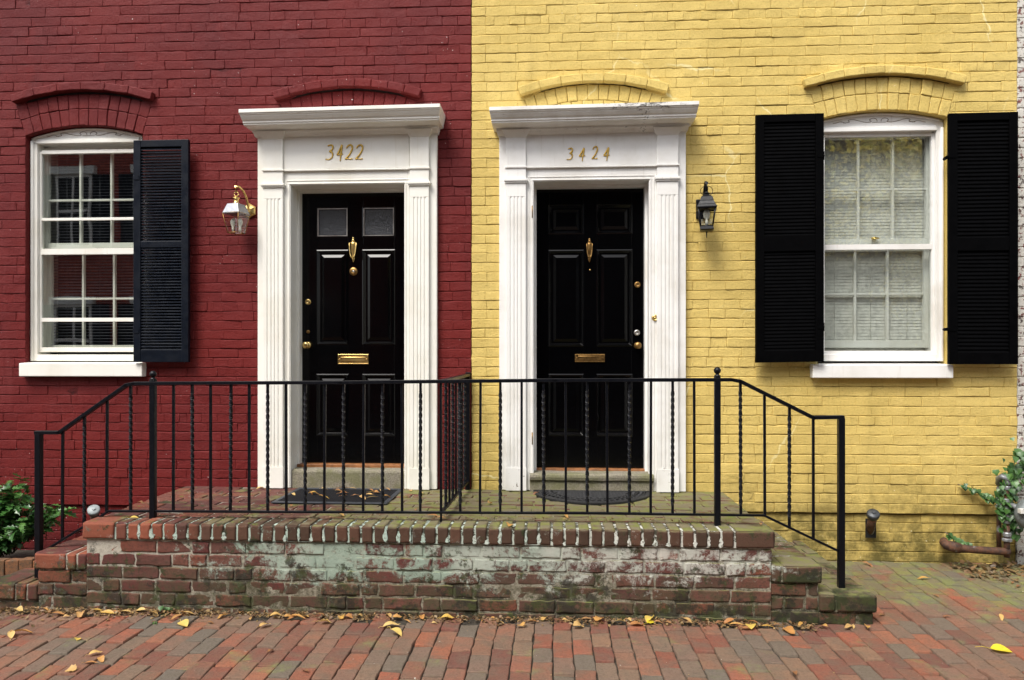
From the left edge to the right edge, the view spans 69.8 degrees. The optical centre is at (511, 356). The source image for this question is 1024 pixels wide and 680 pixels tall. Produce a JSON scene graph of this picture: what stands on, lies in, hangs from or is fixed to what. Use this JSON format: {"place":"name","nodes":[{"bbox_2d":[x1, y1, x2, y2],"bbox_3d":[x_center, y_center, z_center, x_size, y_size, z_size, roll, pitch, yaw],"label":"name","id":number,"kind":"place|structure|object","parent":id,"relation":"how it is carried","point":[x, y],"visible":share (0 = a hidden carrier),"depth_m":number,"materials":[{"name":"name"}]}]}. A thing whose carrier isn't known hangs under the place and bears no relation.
{"place":"outdoors","nodes":[
{"label":"outdoors","id":0,"kind":"place"},
{"bbox_2d":[0,550,1023,679],"bbox_3d":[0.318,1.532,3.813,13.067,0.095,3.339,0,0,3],"label":"pavement","id":1,"kind":"structure","parent":0,"point":[915,646],"depth_m":3.87,"materials":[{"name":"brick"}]},
{"bbox_2d":[7,630,14,639],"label":"fallen leaf","id":2,"kind":"object","parent":1,"relation":"on","point":[10,633],"visible":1,"depth_m":4.00,"materials":[{"name":"beige plant"}]},
{"bbox_2d":[0,557,33,576],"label":"brick edging","id":3,"kind":"object","parent":1,"relation":"on","point":[10,565],"visible":0.21,"depth_m":4.81,"materials":[{"name":"red brick"}]},
{"bbox_2d":[11,629,33,632],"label":"fallen leaf","id":4,"kind":"object","parent":1,"relation":"on","point":[23,630],"visible":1,"depth_m":4.04,"materials":[{"name":"brown plant"}]},
{"bbox_2d":[0,473,78,557],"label":"holly bush","id":5,"kind":"object","parent":1,"relation":"on","point":[16,529],"visible":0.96,"depth_m":5.17,"materials":[{"name":"green plant"}]},
{"bbox_2d":[65,664,76,671],"bbox_3d":[-2.133,1.512,3.555,0.052,0.023,0.048,0,0,26],"label":"fallen leaf","id":6,"kind":"object","parent":1,"relation":"on","point":[72,667],"visible":1,"depth_m":3.56,"materials":[{"name":"beige plant"}]},
{"bbox_2d":[76,610,84,616],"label":"fallen leaf","id":7,"kind":"object","parent":1,"relation":"on","point":[79,614],"visible":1,"depth_m":4.30,"materials":[{"name":"plant"}]},
{"bbox_2d":[97,655,103,661],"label":"fallen leaf","id":8,"kind":"object","parent":1,"relation":"on","point":[100,658],"visible":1,"depth_m":3.68,"materials":[{"name":"orange plant"}]},
{"bbox_2d":[153,606,172,624],"bbox_3d":[-2.067,1.544,4.284,0.086,0.127,0.212,0,0,0],"label":"ivy","id":9,"kind":"object","parent":1,"relation":"on","point":[160,608],"visible":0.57,"depth_m":4.36,"materials":[{"name":"green plant"}]},
{"bbox_2d":[177,619,188,626],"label":"fallen leaf","id":10,"kind":"object","parent":1,"relation":"on","point":[184,622],"visible":1,"depth_m":4.15,"materials":[{"name":"yellow plant"}]},
{"bbox_2d":[380,621,398,626],"bbox_3d":[-0.692,1.512,4.132,0.129,0.024,0.053,-10,-3,-16],"label":"fallen leaf","id":11,"kind":"object","parent":1,"relation":"on","point":[389,623],"visible":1,"depth_m":4.14,"materials":[{"name":"yellow plant"}]},
{"bbox_2d":[389,626,401,635],"bbox_3d":[-0.644,1.505,4.025,0.109,0.028,0.058,12,-6,29],"label":"fallen leaf","id":12,"kind":"object","parent":1,"relation":"on","point":[397,630],"visible":1,"depth_m":4.03,"materials":[{"name":"yellow plant"}]},
{"bbox_2d":[0,486,876,624],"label":"brick stoop","id":13,"kind":"object","parent":1,"relation":"on","point":[666,567],"visible":0.91,"depth_m":4.34,"materials":[{"name":"red brick"}]},
{"bbox_2d":[271,488,400,504],"bbox_3d":[-1.222,0.992,5.218,0.794,0.011,0.546,0,0,3],"label":"doormat","id":14,"kind":"object","parent":13,"relation":"on","point":[332,495],"visible":0.86,"depth_m":5.17,"materials":[{"name":"black rubber"}]},
{"bbox_2d":[34,367,844,587],"bbox_3d":[-0.484,0.727,4.981,4.941,1.325,1.104,0,0,3],"label":"iron railing","id":15,"kind":"object","parent":13,"relation":"on","point":[465,380],"visible":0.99,"depth_m":4.46,"materials":[{"name":"black metal"}]},
{"bbox_2d":[533,490,648,504],"bbox_3d":[0.568,0.986,5.147,0.849,0.022,0.440,0,0,3],"label":"doormat","id":16,"kind":"object","parent":13,"relation":"on","point":[596,497],"visible":0.83,"depth_m":5.14,"materials":[{"name":"black rubber"}]},
{"bbox_2d":[0,513,1023,678],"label":"leaf litter","id":17,"kind":"object","parent":1,"relation":"on","point":[968,570],"visible":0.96,"depth_m":4.32,"materials":[{"name":"brown plant"}]},
{"bbox_2d":[13,606,22,610],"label":"fallen leaf","id":18,"kind":"object","parent":17,"relation":"on","point":[19,608],"visible":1,"depth_m":4.39,"materials":[{"name":"yellow plant"}]},
{"bbox_2d":[100,609,116,613],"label":"fallen leaf","id":19,"kind":"object","parent":17,"relation":"on","point":[108,611],"visible":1,"depth_m":4.34,"materials":[{"name":"yellow plant"}]},
{"bbox_2d":[438,613,453,617],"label":"fallen leaf","id":20,"kind":"object","parent":17,"relation":"on","point":[447,615],"visible":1,"depth_m":4.26,"materials":[{"name":"yellow plant"}]},
{"bbox_2d":[722,618,734,623],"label":"fallen leaf","id":21,"kind":"object","parent":17,"relation":"on","point":[727,620],"visible":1,"depth_m":4.18,"materials":[{"name":"brown plant"}]},
{"bbox_2d":[746,623,755,628],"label":"fallen leaf","id":22,"kind":"object","parent":17,"relation":"on","point":[750,626],"visible":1,"depth_m":4.11,"materials":[{"name":"yellow plant"}]},
{"bbox_2d":[571,621,583,626],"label":"fallen leaf","id":23,"kind":"object","parent":1,"relation":"on","point":[576,623],"visible":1,"depth_m":4.11,"materials":[{"name":"plant"}]},
{"bbox_2d":[593,616,603,622],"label":"fallen leaf","id":24,"kind":"object","parent":1,"relation":"on","point":[596,618],"visible":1,"depth_m":4.21,"materials":[{"name":"orange plant"}]},
{"bbox_2d":[645,615,653,621],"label":"fallen leaf","id":25,"kind":"object","parent":1,"relation":"on","point":[648,617],"visible":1,"depth_m":4.21,"materials":[{"name":"yellow plant"}]},
{"bbox_2d":[781,626,794,633],"bbox_3d":[1.525,1.512,4.063,0.053,0.024,0.129,-7,-6,-13],"label":"fallen leaf","id":26,"kind":"object","parent":1,"relation":"on","point":[789,629],"visible":1,"depth_m":4.05,"materials":[{"name":"orange plant"}]},
{"bbox_2d":[977,644,1011,651],"bbox_3d":[2.507,1.517,3.816,0.168,0.025,0.066,0,1,21],"label":"fallen leaf","id":27,"kind":"object","parent":1,"relation":"on","point":[999,647],"visible":1,"depth_m":3.82,"materials":[{"name":"yellow plant"}]},
{"bbox_2d":[1015,0,1023,564],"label":"row house","id":28,"kind":"structure","parent":0,"point":[1019,554],"depth_m":5.30,"materials":[{"name":"white brick"}]},
{"label":"ground","id":29,"kind":"structure","parent":0,"visible":0},
{"bbox_2d":[0,0,471,549],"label":"row house","id":30,"kind":"structure","parent":29,"relation":"on","point":[142,138],"depth_m":5.64,"materials":[{"name":"red brick"}]},
{"bbox_2d":[19,93,145,376],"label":"window","id":31,"kind":"structure","parent":30,"relation":"in","point":[81,179],"depth_m":5.89,"materials":[{"name":"white paint"}]},
{"bbox_2d":[87,505,99,518],"bbox_3d":[-3.178,1.224,5.586,0.086,0.209,0.222,0,0,-24],"label":"vent pipe","id":32,"kind":"object","parent":30,"relation":"attached to","point":[93,511],"visible":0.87,"depth_m":5.50,"materials":[{"name":"grey plastic"}]},
{"bbox_2d":[222,185,255,234],"bbox_3d":[-2.045,-1.098,5.517,0.142,0.362,0.233,0,0,16],"label":"wall lantern","id":33,"kind":"object","parent":30,"relation":"attached to","point":[237,208],"depth_m":5.46,"materials":[{"name":"gold glass"}]},
{"bbox_2d":[302,192,403,462],"bbox_3d":[-1.232,-0.230,5.734,0.869,2.131,0.117,0,0,3],"label":"door","id":34,"kind":"structure","parent":30,"relation":"in","point":[353,243],"depth_m":5.74,"materials":[{"name":"black wood"}]},
{"bbox_2d":[471,0,1017,563],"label":"row house","id":35,"kind":"structure","parent":29,"relation":"on","point":[853,258],"depth_m":5.41,"materials":[{"name":"yellow brick"}]},
{"bbox_2d":[537,188,643,467],"bbox_3d":[0.596,-0.223,5.607,0.849,2.153,0.117,0,0,3],"label":"door","id":36,"kind":"structure","parent":35,"relation":"in","point":[590,242],"depth_m":5.62,"materials":[{"name":"black paint"}]},
{"bbox_2d":[696,181,716,237],"bbox_3d":[1.410,-1.061,5.319,0.143,0.417,0.223,0,0,12],"label":"wall lantern","id":37,"kind":"object","parent":35,"relation":"attached to","point":[705,204],"depth_m":5.25,"materials":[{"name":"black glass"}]},
{"bbox_2d":[866,509,879,534],"bbox_3d":[2.606,1.209,5.317,0.086,0.223,0.202,0,0,16],"label":"vent pipe","id":38,"kind":"object","parent":35,"relation":"attached to","point":[873,515],"visible":1,"depth_m":5.27,"materials":[{"name":"metal"}]},
{"bbox_2d":[810,113,952,377],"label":"window","id":39,"kind":"structure","parent":35,"relation":"in","point":[884,172],"depth_m":5.55,"materials":[{"name":"white paint"}]},
{"bbox_2d":[958,483,995,506],"bbox_3d":[3.391,1.017,5.264,0.341,0.202,0.055,0,0,13],"label":"ivy","id":40,"kind":"object","parent":35,"relation":"attached to","point":[987,498],"visible":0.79,"depth_m":5.27,"materials":[{"name":"green plant"}]},
{"bbox_2d":[939,474,1023,557],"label":"pipe","id":41,"kind":"object","parent":35,"relation":"attached to","point":[957,547],"visible":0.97,"depth_m":5.14,"materials":[{"name":"brown metal"}]},
{"bbox_2d":[945,532,972,545],"bbox_3d":[3.216,1.334,5.268,0.187,0.124,0.058,0,0,14],"label":"ivy","id":42,"kind":"object","parent":41,"relation":"attached to","point":[949,536],"visible":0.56,"depth_m":5.27,"materials":[{"name":"green plant"}]},
{"bbox_2d":[992,437,1023,541],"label":"ivy","id":43,"kind":"object","parent":41,"relation":"attached to","point":[1014,474],"visible":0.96,"depth_m":5.14,"materials":[{"name":"green plant"}]}
]}

